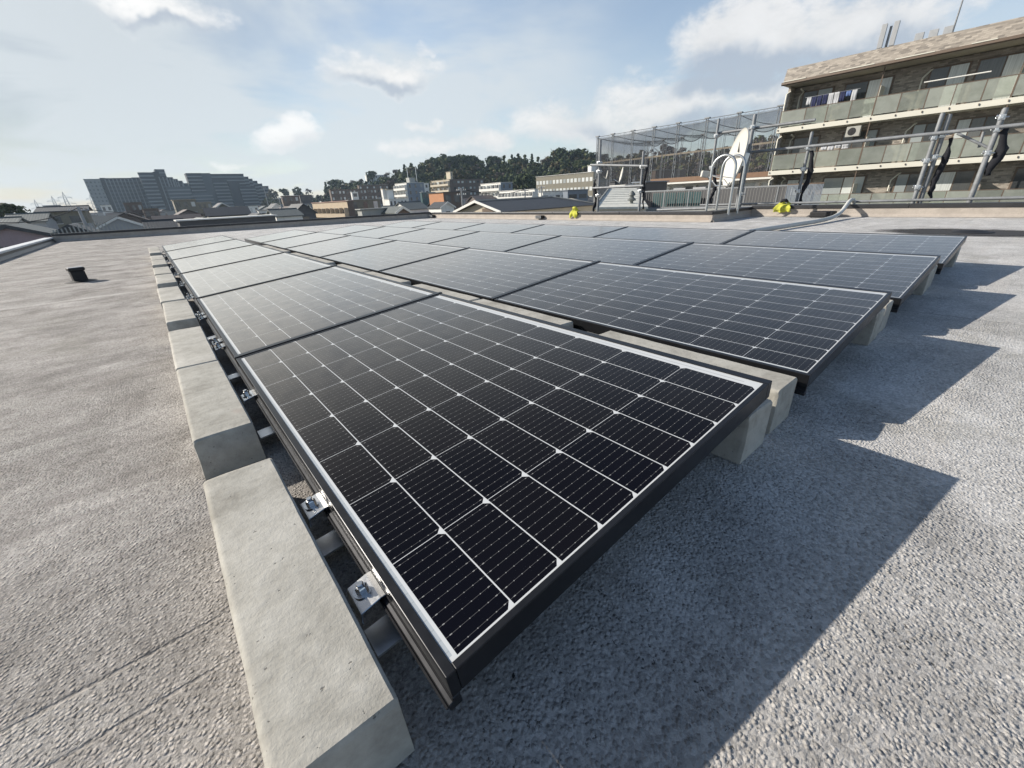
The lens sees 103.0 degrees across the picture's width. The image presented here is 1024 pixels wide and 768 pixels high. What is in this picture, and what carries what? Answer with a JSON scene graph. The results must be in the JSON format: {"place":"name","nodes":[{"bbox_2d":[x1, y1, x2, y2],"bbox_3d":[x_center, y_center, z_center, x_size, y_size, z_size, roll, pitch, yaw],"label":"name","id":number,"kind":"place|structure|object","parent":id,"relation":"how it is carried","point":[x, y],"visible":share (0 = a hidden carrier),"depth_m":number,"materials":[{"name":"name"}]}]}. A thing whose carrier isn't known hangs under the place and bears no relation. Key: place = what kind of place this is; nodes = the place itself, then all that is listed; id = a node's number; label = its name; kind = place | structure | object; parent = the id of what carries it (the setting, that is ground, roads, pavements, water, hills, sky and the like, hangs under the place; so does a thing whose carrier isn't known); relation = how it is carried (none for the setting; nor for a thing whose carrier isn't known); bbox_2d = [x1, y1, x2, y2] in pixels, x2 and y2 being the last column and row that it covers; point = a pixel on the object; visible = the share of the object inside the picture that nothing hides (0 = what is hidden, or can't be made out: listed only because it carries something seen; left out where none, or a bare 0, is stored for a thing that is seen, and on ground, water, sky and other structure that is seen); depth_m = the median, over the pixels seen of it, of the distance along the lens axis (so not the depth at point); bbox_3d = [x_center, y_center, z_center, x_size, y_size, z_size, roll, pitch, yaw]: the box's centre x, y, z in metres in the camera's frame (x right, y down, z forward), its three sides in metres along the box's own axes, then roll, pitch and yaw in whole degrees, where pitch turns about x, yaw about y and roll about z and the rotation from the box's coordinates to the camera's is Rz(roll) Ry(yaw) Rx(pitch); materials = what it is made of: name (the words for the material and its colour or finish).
{"place":"outdoors","nodes":[
{"label":"outdoors","id":0,"kind":"place"},
{"bbox_2d":[0,203,30,216],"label":"tree","id":1,"kind":"object","parent":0,"point":[6,208],"visible":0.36,"depth_m":65.12,"materials":[{"name":"green plant"}]},
{"bbox_2d":[383,221,435,227],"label":"solar panel","id":2,"kind":"object","parent":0,"point":[408,224],"visible":0.46,"depth_m":7.89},
{"bbox_2d":[412,222,480,229],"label":"solar panel","id":3,"kind":"object","parent":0,"point":[447,225],"visible":0.43,"depth_m":6.93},
{"bbox_2d":[454,223,541,232],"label":"solar panel","id":4,"kind":"object","parent":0,"point":[498,227],"visible":0.41,"depth_m":5.95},
{"bbox_2d":[0,216,1023,767],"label":"roof deck","id":5,"kind":"structure","parent":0,"point":[828,572],"depth_m":0.68,"materials":[{"name":"concrete"}]},
{"bbox_2d":[0,237,55,261],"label":"roof parapet","id":6,"kind":"structure","parent":5,"relation":"on","point":[9,252],"depth_m":7.88,"materials":[{"name":"metal"}]},
{"bbox_2d":[65,266,96,283],"bbox_3d":[-4.266,-1.079,3.999,0.241,0.135,0.241,15,30,33],"label":"roof vent","id":7,"kind":"object","parent":5,"relation":"on","point":[77,274],"visible":1,"depth_m":3.97,"materials":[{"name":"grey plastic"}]},
{"bbox_2d":[155,274,179,288],"bbox_3d":[-2.755,-0.791,3.256,0.132,0.107,0.607,-21,31,-35],"label":"concrete block","id":8,"kind":"object","parent":5,"relation":"on","point":[165,280],"depth_m":3.10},
{"bbox_2d":[157,286,185,311],"bbox_3d":[-2.213,-0.540,2.657,0.132,0.107,0.608,-22,31,-35],"label":"concrete block","id":9,"kind":"object","parent":5,"relation":"on","point":[170,294],"depth_m":2.58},
{"bbox_2d":[162,299,199,331],"bbox_3d":[-1.789,-0.350,2.201,0.132,0.107,0.607,-21,31,-35],"label":"concrete block","id":10,"kind":"object","parent":5,"relation":"on","point":[179,314],"depth_m":2.05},
{"bbox_2d":[168,326,217,370],"bbox_3d":[-1.271,-0.109,1.627,0.132,0.107,0.607,-21,31,-35],"label":"concrete block","id":11,"kind":"object","parent":5,"relation":"on","point":[190,347],"depth_m":1.56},
{"bbox_2d":[176,361,265,479],"bbox_3d":[-0.875,0.071,1.195,0.132,0.107,0.607,-22,31,-35],"label":"concrete block","id":12,"kind":"object","parent":5,"relation":"on","point":[224,436],"depth_m":1.02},
{"bbox_2d":[51,212,430,241],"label":"roof parapet","id":13,"kind":"structure","parent":5,"relation":"on","point":[82,236],"depth_m":12.00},
{"bbox_2d":[203,458,414,767],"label":"concrete block","id":14,"kind":"object","parent":5,"relation":"on","point":[322,694],"depth_m":0.49,"materials":[{"name":"concrete"}]},
{"bbox_2d":[162,249,462,710],"bbox_3d":[-2.556,-0.927,3.461,0.484,0.072,8.214,-27,34,-32],"label":"mounting rail","id":15,"kind":"object","parent":5,"relation":"on","point":[389,630],"visible":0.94,"depth_m":0.59,"materials":[{"name":"silver metal"}]},
{"bbox_2d":[162,235,234,250],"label":"solar panel","id":16,"kind":"object","parent":15,"relation":"on","point":[174,246],"visible":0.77,"depth_m":5.94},
{"bbox_2d":[165,239,252,259],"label":"solar panel","id":17,"kind":"object","parent":15,"relation":"on","point":[201,249],"visible":0.81,"depth_m":4.97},
{"bbox_2d":[171,244,283,275],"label":"solar panel","id":18,"kind":"object","parent":15,"relation":"on","point":[202,261],"visible":0.79,"depth_m":3.97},
{"bbox_2d":[180,252,332,298],"bbox_3d":[-1.962,-0.845,3.074,0.830,0.044,1.366,-27,34,-32],"label":"solar panel","id":19,"kind":"object","parent":15,"relation":"on","point":[216,279],"visible":0.73,"depth_m":2.97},
{"bbox_2d":[196,265,436,360],"bbox_3d":[-1.078,-0.440,2.106,0.830,0.044,1.366,-27,34,-32],"label":"solar panel","id":20,"kind":"object","parent":15,"relation":"on","point":[245,319],"visible":0.77,"depth_m":1.93,"materials":[{"name":"glass"}]},
{"bbox_2d":[234,292,771,696],"bbox_3d":[-0.195,-0.035,1.137,0.830,0.044,1.366,-27,34,-32],"label":"solar panel","id":21,"kind":"object","parent":15,"relation":"on","point":[491,483],"visible":1,"depth_m":0.78,"materials":[{"name":"glass"}]},
{"bbox_2d":[412,284,479,300],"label":"concrete block","id":22,"kind":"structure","parent":5,"relation":"on","point":[456,294],"depth_m":2.21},
{"bbox_2d":[473,299,572,327],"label":"concrete block","id":23,"kind":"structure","parent":5,"relation":"on","point":[560,321],"depth_m":1.76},
{"bbox_2d":[253,243,806,395],"bbox_3d":[-1.712,-1.252,4.096,0.484,0.056,8.214,-27,34,-32],"label":"mounting rail","id":24,"kind":"object","parent":5,"relation":"on","point":[800,391],"visible":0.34,"depth_m":1.09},
{"bbox_2d":[244,230,313,244],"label":"solar panel","id":25,"kind":"object","parent":24,"relation":"on","point":[258,240],"visible":0.69,"depth_m":6.55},
{"bbox_2d":[261,232,347,249],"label":"solar panel","id":26,"kind":"object","parent":24,"relation":"on","point":[282,243],"visible":0.68,"depth_m":5.59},
{"bbox_2d":[284,235,392,257],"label":"solar panel","id":27,"kind":"object","parent":24,"relation":"on","point":[318,249],"visible":0.62,"depth_m":4.61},
{"bbox_2d":[320,240,466,272],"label":"solar panel","id":28,"kind":"object","parent":24,"relation":"on","point":[379,256],"visible":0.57,"depth_m":3.61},
{"bbox_2d":[377,247,594,300],"bbox_3d":[-0.234,-0.772,2.736,0.830,0.044,1.366,-27,34,-32],"label":"solar panel","id":29,"kind":"object","parent":24,"relation":"on","point":[485,274],"visible":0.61,"depth_m":2.60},
{"bbox_2d":[491,260,891,388],"bbox_3d":[0.649,-0.366,1.768,0.830,0.044,1.366,-27,34,-32],"label":"solar panel","id":30,"kind":"object","parent":24,"relation":"on","point":[804,334],"visible":0.91,"depth_m":1.54,"materials":[{"name":"glass"}]},
{"bbox_2d":[430,211,712,221],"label":"roof parapet","id":31,"kind":"structure","parent":5,"relation":"on","point":[683,216],"depth_m":8.98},
{"bbox_2d":[599,331,796,433],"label":"concrete block","id":32,"kind":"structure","parent":5,"relation":"on","point":[782,390],"depth_m":1.10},
{"bbox_2d":[712,207,751,221],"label":"roof parapet","id":33,"kind":"structure","parent":5,"relation":"on","point":[722,215],"depth_m":7.63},
{"bbox_2d":[705,154,736,214],"bbox_3d":[3.768,-3.109,7.506,0.042,1.986,0.457,-21,31,-35],"label":"ladder rail","id":34,"kind":"object","parent":33,"relation":"attached to","point":[733,179],"visible":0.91,"depth_m":7.23,"materials":[{"name":"metal"}]},
{"bbox_2d":[715,154,745,212],"bbox_3d":[4.100,-3.269,7.801,0.042,2.000,0.442,-21,31,-35],"label":"ladder rail","id":35,"kind":"object","parent":33,"relation":"attached to","point":[742,179],"visible":0.85,"depth_m":7.54,"materials":[{"name":"metal"}]},
{"bbox_2d":[710,399,772,464],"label":"concrete block","id":36,"kind":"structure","parent":5,"relation":"on","point":[741,442],"depth_m":0.94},
{"bbox_2d":[747,198,855,230],"bbox_3d":[4.428,-1.596,6.424,4.436,2.292,0.205,-20,30,-33],"label":"hose","id":37,"kind":"object","parent":5,"relation":"on","point":[815,221],"visible":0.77,"depth_m":5.89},
{"bbox_2d":[850,308,884,345],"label":"concrete block","id":38,"kind":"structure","parent":5,"relation":"on","point":[866,335],"depth_m":1.56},
{"bbox_2d":[751,202,1023,217],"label":"roof parapet","id":39,"kind":"structure","parent":5,"relation":"on","point":[998,209],"depth_m":6.44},
{"bbox_2d":[700,196,1023,205],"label":"scaffold rail","id":40,"kind":"object","parent":39,"relation":"on","point":[919,200],"visible":1,"depth_m":6.77,"materials":[{"name":"metal"}]},
{"bbox_2d":[890,307,898,312],"bbox_3d":[-0.868,-1.584,4.727,0.484,0.056,8.214,-27,34,-32],"label":"mounting rail","id":41,"kind":"object","parent":5,"relation":"on","point":[894,310],"visible":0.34,"depth_m":1.72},
{"bbox_2d":[320,225,382,234],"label":"solar panel","id":42,"kind":"object","parent":41,"relation":"on","point":[349,229],"visible":0.42,"depth_m":7.22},
{"bbox_2d":[343,226,422,237],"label":"solar panel","id":43,"kind":"object","parent":41,"relation":"on","point":[380,232],"visible":0.45,"depth_m":6.26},
{"bbox_2d":[380,228,476,242],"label":"solar panel","id":44,"kind":"object","parent":41,"relation":"on","point":[424,235],"visible":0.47,"depth_m":5.28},
{"bbox_2d":[429,231,558,250],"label":"solar panel","id":45,"kind":"object","parent":41,"relation":"on","point":[498,241],"visible":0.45,"depth_m":4.28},
{"bbox_2d":[505,235,689,264],"bbox_3d":[0.609,-1.104,3.367,0.830,0.044,1.366,-27,34,-32],"label":"solar panel","id":46,"kind":"object","parent":41,"relation":"on","point":[625,251],"visible":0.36,"depth_m":3.29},
{"bbox_2d":[633,242,940,307],"bbox_3d":[1.493,-0.699,2.399,0.830,0.044,1.366,-27,34,-32],"label":"solar panel","id":47,"kind":"object","parent":41,"relation":"on","point":[901,277],"visible":0.72,"depth_m":2.25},
{"bbox_2d":[911,269,933,294],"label":"concrete block","id":48,"kind":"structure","parent":5,"relation":"on","point":[921,289],"depth_m":2.19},
{"bbox_2d":[897,229,1023,235],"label":"roof drain","id":49,"kind":"object","parent":5,"relation":"on","point":[970,232],"visible":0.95,"depth_m":4.42,"materials":[{"name":"grey"}]},
{"bbox_2d":[0,0,1023,212],"label":"sky","id":50,"kind":"structure","parent":0,"point":[286,94],"materials":[{"name":"blue"}]},
{"bbox_2d":[510,224,622,236],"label":"solar panel","id":51,"kind":"object","parent":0,"point":[574,230],"visible":0.45,"depth_m":4.96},
{"bbox_2d":[593,226,751,243],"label":"solar panel","id":52,"kind":"object","parent":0,"point":[713,236],"visible":0.45,"depth_m":3.96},
{"bbox_2d":[785,182,824,204],"bbox_3d":[15.653,-10.113,21.928,0.060,1.270,1.695,-21,31,-35],"label":"slat screen","id":53,"kind":"object","parent":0,"point":[790,191],"visible":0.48,"depth_m":21.73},
{"bbox_2d":[721,230,966,270],"bbox_3d":[2.337,-1.030,3.030,0.830,0.044,1.366,-27,34,-32],"label":"solar panel","id":54,"kind":"object","parent":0,"point":[946,247],"visible":0.69,"depth_m":2.94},
{"label":"ground","id":55,"kind":"structure","parent":0,"visible":0},
{"bbox_2d":[0,223,57,248],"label":"house","id":56,"kind":"structure","parent":55,"relation":"on","point":[14,234],"depth_m":34.30,"materials":[{"name":"grey tile"}]},
{"bbox_2d":[52,222,152,233],"bbox_3d":[-38.652,-14.754,38.810,7.500,1.381,0.140,-21,31,-35],"label":"slat railing","id":57,"kind":"object","parent":56,"relation":"on","point":[95,228],"visible":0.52,"depth_m":38.23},
{"bbox_2d":[4,212,58,228],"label":"house","id":58,"kind":"structure","parent":55,"relation":"on","point":[48,223],"depth_m":59.50,"materials":[{"name":"grey tile"}]},
{"bbox_2d":[33,205,95,228],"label":"house","id":59,"kind":"structure","parent":55,"relation":"on","point":[71,217],"depth_m":69.21,"materials":[{"name":"tile"}]},
{"bbox_2d":[83,177,150,211],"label":"residential tower","id":60,"kind":"structure","parent":55,"relation":"on","point":[115,193],"depth_m":368.04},
{"bbox_2d":[96,217,143,230],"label":"house","id":61,"kind":"structure","parent":55,"relation":"on","point":[115,221],"depth_m":60.59,"materials":[{"name":"grey tile"}]},
{"bbox_2d":[123,202,145,219],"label":"apartment building","id":62,"kind":"structure","parent":55,"relation":"on","point":[133,207],"depth_m":120.61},
{"bbox_2d":[141,218,182,228],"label":"house","id":63,"kind":"structure","parent":55,"relation":"on","point":[158,223],"depth_m":53.00,"materials":[{"name":"tile"}]},
{"bbox_2d":[137,169,192,210],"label":"residential tower","id":64,"kind":"structure","parent":55,"relation":"on","point":[162,190],"depth_m":377.06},
{"bbox_2d":[151,213,201,219],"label":"house","id":65,"kind":"structure","parent":55,"relation":"on","point":[188,216],"depth_m":101.95,"materials":[{"name":"grey tile"}]},
{"bbox_2d":[171,199,199,212],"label":"apartment building","id":66,"kind":"structure","parent":55,"relation":"on","point":[190,204],"depth_m":132.66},
{"bbox_2d":[174,214,276,226],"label":"flat roof building","id":67,"kind":"structure","parent":55,"relation":"on","point":[224,220],"depth_m":43.27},
{"bbox_2d":[184,173,268,206],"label":"residential tower","id":68,"kind":"structure","parent":55,"relation":"on","point":[233,190],"depth_m":407.42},
{"bbox_2d":[202,206,250,217],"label":"house","id":69,"kind":"structure","parent":55,"relation":"on","point":[212,212],"depth_m":103.94,"materials":[{"name":"tile"}]},
{"bbox_2d":[265,208,303,220],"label":"house","id":70,"kind":"structure","parent":55,"relation":"on","point":[289,213],"depth_m":69.01,"materials":[{"name":"grey tile"}]},
{"bbox_2d":[288,203,317,218],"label":"house","id":71,"kind":"structure","parent":55,"relation":"on","point":[307,211],"depth_m":86.79,"materials":[{"name":"tile"}]},
{"bbox_2d":[312,200,355,217],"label":"apartment building","id":72,"kind":"structure","parent":55,"relation":"on","point":[334,209],"depth_m":104.93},
{"bbox_2d":[329,188,381,203],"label":"apartment building","id":73,"kind":"structure","parent":55,"relation":"on","point":[345,194],"depth_m":215.31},
{"bbox_2d":[346,199,380,215],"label":"apartment building","id":74,"kind":"structure","parent":55,"relation":"on","point":[366,203],"depth_m":105.19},
{"bbox_2d":[393,182,424,200],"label":"apartment building","id":75,"kind":"structure","parent":55,"relation":"on","point":[410,191],"depth_m":188.80,"materials":[{"name":"white paint"}]},
{"bbox_2d":[395,201,428,212],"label":"house","id":76,"kind":"structure","parent":55,"relation":"on","point":[416,206],"depth_m":108.50,"materials":[{"name":"grey tile"}]},
{"bbox_2d":[427,202,455,211],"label":"house","id":77,"kind":"structure","parent":55,"relation":"on","point":[441,207],"depth_m":83.88,"materials":[{"name":"tile"}]},
{"bbox_2d":[427,191,461,209],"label":"house","id":78,"kind":"structure","parent":55,"relation":"on","point":[454,198],"depth_m":92.68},
{"bbox_2d":[479,182,512,198],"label":"apartment building","id":79,"kind":"structure","parent":55,"relation":"on","point":[493,189],"depth_m":168.60,"materials":[{"name":"white paint"}]},
{"bbox_2d":[497,189,537,198],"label":"apartment building","id":80,"kind":"structure","parent":55,"relation":"on","point":[530,192],"depth_m":143.36,"materials":[{"name":"white paint"}]},
{"bbox_2d":[453,196,595,211],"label":"house","id":81,"kind":"structure","parent":55,"relation":"on","point":[543,204],"depth_m":47.14,"materials":[{"name":"tile"}]},
{"bbox_2d":[513,173,535,189],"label":"tree","id":82,"kind":"object","parent":55,"relation":"on","point":[526,180],"visible":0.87,"depth_m":191.44,"materials":[{"name":"green plant"}]},
{"bbox_2d":[536,171,597,196],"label":"apartment building","id":83,"kind":"structure","parent":55,"relation":"on","point":[576,181],"depth_m":160.87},
{"bbox_2d":[562,189,588,200],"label":"building","id":84,"kind":"structure","parent":55,"relation":"on","point":[580,194],"depth_m":97.10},
{"bbox_2d":[592,139,602,210],"bbox_3d":[2.196,-0.548,11.481,0.130,10.944,0.210,-21,31,-35],"label":"scaffold pole","id":85,"kind":"object","parent":55,"relation":"on","point":[596,194],"visible":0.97,"depth_m":9.57,"materials":[{"name":"metal"}]},
{"bbox_2d":[595,188,647,210],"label":"shed","id":86,"kind":"structure","parent":55,"relation":"on","point":[612,199],"depth_m":27.07,"materials":[{"name":"white paint"}]},
{"bbox_2d":[637,151,648,210],"bbox_3d":[3.005,-0.043,10.703,0.187,10.611,0.140,8,27,22],"label":"scaffold pole","id":87,"kind":"object","parent":55,"relation":"on","point":[641,190],"visible":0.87,"depth_m":8.72,"materials":[{"name":"metal"}]},
{"bbox_2d":[631,180,669,206],"bbox_3d":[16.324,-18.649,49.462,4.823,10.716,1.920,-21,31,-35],"label":"cabinet","id":88,"kind":"object","parent":55,"relation":"on","point":[655,185],"visible":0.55,"depth_m":46.65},
{"bbox_2d":[650,170,685,178],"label":"building","id":89,"kind":"structure","parent":55,"relation":"on","point":[666,173],"depth_m":120.53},
{"bbox_2d":[594,104,783,200],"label":"net cage","id":90,"kind":"object","parent":55,"relation":"on","point":[678,134],"visible":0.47,"depth_m":91.56,"materials":[{"name":"metal"}]},
{"bbox_2d":[650,171,770,190],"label":"apartment building","id":91,"kind":"structure","parent":55,"relation":"on","point":[752,179],"depth_m":49.24,"materials":[{"name":"white paint"}]},
{"bbox_2d":[706,118,720,203],"bbox_3d":[4.624,-0.492,10.848,0.222,11.164,0.138,9,27,24],"label":"scaffold pole","id":92,"kind":"object","parent":55,"relation":"on","point":[716,137],"visible":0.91,"depth_m":8.84,"materials":[{"name":"metal"}]},
{"bbox_2d":[646,186,788,210],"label":"walkway","id":93,"kind":"structure","parent":55,"relation":"on","point":[767,192],"depth_m":25.99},
{"bbox_2d":[652,192,701,206],"bbox_3d":[11.602,-13.038,28.782,0.040,0.900,3.660,-21,31,-35],"label":"privacy screen","id":94,"kind":"object","parent":93,"relation":"on","point":[657,199],"visible":0.63,"depth_m":28.68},
{"bbox_2d":[641,184,815,207],"bbox_3d":[12.871,-11.736,25.845,0.080,1.290,10.749,-21,31,-35],"label":"balustrade","id":95,"kind":"object","parent":93,"relation":"on","point":[728,188],"visible":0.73,"depth_m":26.00,"materials":[{"name":"metal"}]},
{"bbox_2d":[739,114,756,206],"bbox_3d":[5.035,-0.275,10.367,0.130,11.138,0.140,-21,31,-35],"label":"scaffold pole","id":96,"kind":"object","parent":55,"relation":"on","point":[753,126],"visible":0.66,"depth_m":8.23,"materials":[{"name":"metal"}]},
{"bbox_2d":[700,128,749,207],"bbox_3d":[4.431,-3.389,8.757,0.817,3.587,0.779,19,32,38],"label":"satellite dish","id":97,"kind":"object","parent":96,"relation":"attached to","point":[740,144],"visible":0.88,"depth_m":8.26,"materials":[{"name":"metal"}]},
{"bbox_2d":[718,118,815,133],"bbox_3d":[4.961,-5.092,8.072,0.050,0.053,1.800,-21,31,-35],"label":"scaffold rail","id":98,"kind":"object","parent":96,"relation":"attached to","point":[775,125],"visible":0.9,"depth_m":7.89,"materials":[{"name":"metal"}]},
{"bbox_2d":[794,131,813,204],"bbox_3d":[5.787,0.234,9.694,0.216,10.712,0.142,5,26,17],"label":"scaffold pole","id":99,"kind":"object","parent":55,"relation":"on","point":[803,169],"visible":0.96,"depth_m":7.70,"materials":[{"name":"metal"}]},
{"bbox_2d":[768,16,1023,204],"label":"apartment block","id":100,"kind":"structure","parent":55,"relation":"on","point":[896,95],"depth_m":26.21,"materials":[{"name":"concrete"}]},
{"bbox_2d":[806,88,860,106],"bbox_3d":[22.334,-19.890,28.587,0.119,0.903,3.200,-21,31,-35],"label":"laundry","id":101,"kind":"object","parent":100,"relation":"hanging from","point":[814,99],"visible":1,"depth_m":28.50,"materials":[{"name":"multicoloured fabric"}]},
{"bbox_2d":[876,20,900,48],"bbox_3d":[24.847,-22.814,26.944,0.329,1.705,0.890,-21,31,-35],"label":"phone antenna","id":102,"kind":"object","parent":100,"relation":"on","point":[893,34],"visible":0.94,"depth_m":26.79,"materials":[{"name":"metal"}]},
{"bbox_2d":[914,25,953,40],"bbox_3d":[26.353,-21.706,25.512,0.329,0.763,1.740,-21,31,-35],"label":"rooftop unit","id":103,"kind":"object","parent":100,"relation":"on","point":[934,32],"visible":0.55,"depth_m":25.32,"materials":[{"name":"metal"}]},
{"bbox_2d":[910,112,945,202],"bbox_3d":[6.832,0.720,8.488,0.130,10.752,0.140,-21,31,-35],"label":"scaffold pole","id":104,"kind":"object","parent":55,"relation":"on","point":[917,187],"visible":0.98,"depth_m":6.48,"materials":[{"name":"metal"}]},
{"bbox_2d":[917,114,953,202],"bbox_3d":[6.987,0.742,8.454,0.234,10.727,0.142,5,26,16],"label":"scaffold pole","id":105,"kind":"object","parent":55,"relation":"on","point":[945,156],"visible":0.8,"depth_m":6.47,"materials":[{"name":"metal"}]},
{"bbox_2d":[966,107,1009,202],"bbox_3d":[7.327,0.938,8.008,0.264,10.716,0.140,8,27,22],"label":"scaffold pole","id":106,"kind":"object","parent":55,"relation":"on","point":[1000,151],"visible":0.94,"depth_m":5.98,"materials":[{"name":"metal"}]},
{"bbox_2d":[748,122,1023,153],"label":"scaffold rail","id":107,"kind":"object","parent":106,"relation":"attached to","point":[1013,125],"visible":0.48,"depth_m":6.61,"materials":[{"name":"metal"}]},
{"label":"hill","id":108,"kind":"structure","parent":0,"visible":0},
{"bbox_2d":[430,179,452,191],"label":"apartment building","id":109,"kind":"structure","parent":108,"relation":"on","point":[446,185],"depth_m":217.66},
{"bbox_2d":[452,179,483,197],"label":"apartment building","id":110,"kind":"structure","parent":108,"relation":"on","point":[470,184],"depth_m":221.57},
{"bbox_2d":[261,137,777,206],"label":"woods","id":111,"kind":"object","parent":108,"relation":"on","point":[435,170],"visible":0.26,"depth_m":261.97,"materials":[{"name":"green plant"}]},
{"bbox_2d":[602,141,776,163],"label":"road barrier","id":112,"kind":"object","parent":108,"relation":"on","point":[692,152],"visible":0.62,"depth_m":211.06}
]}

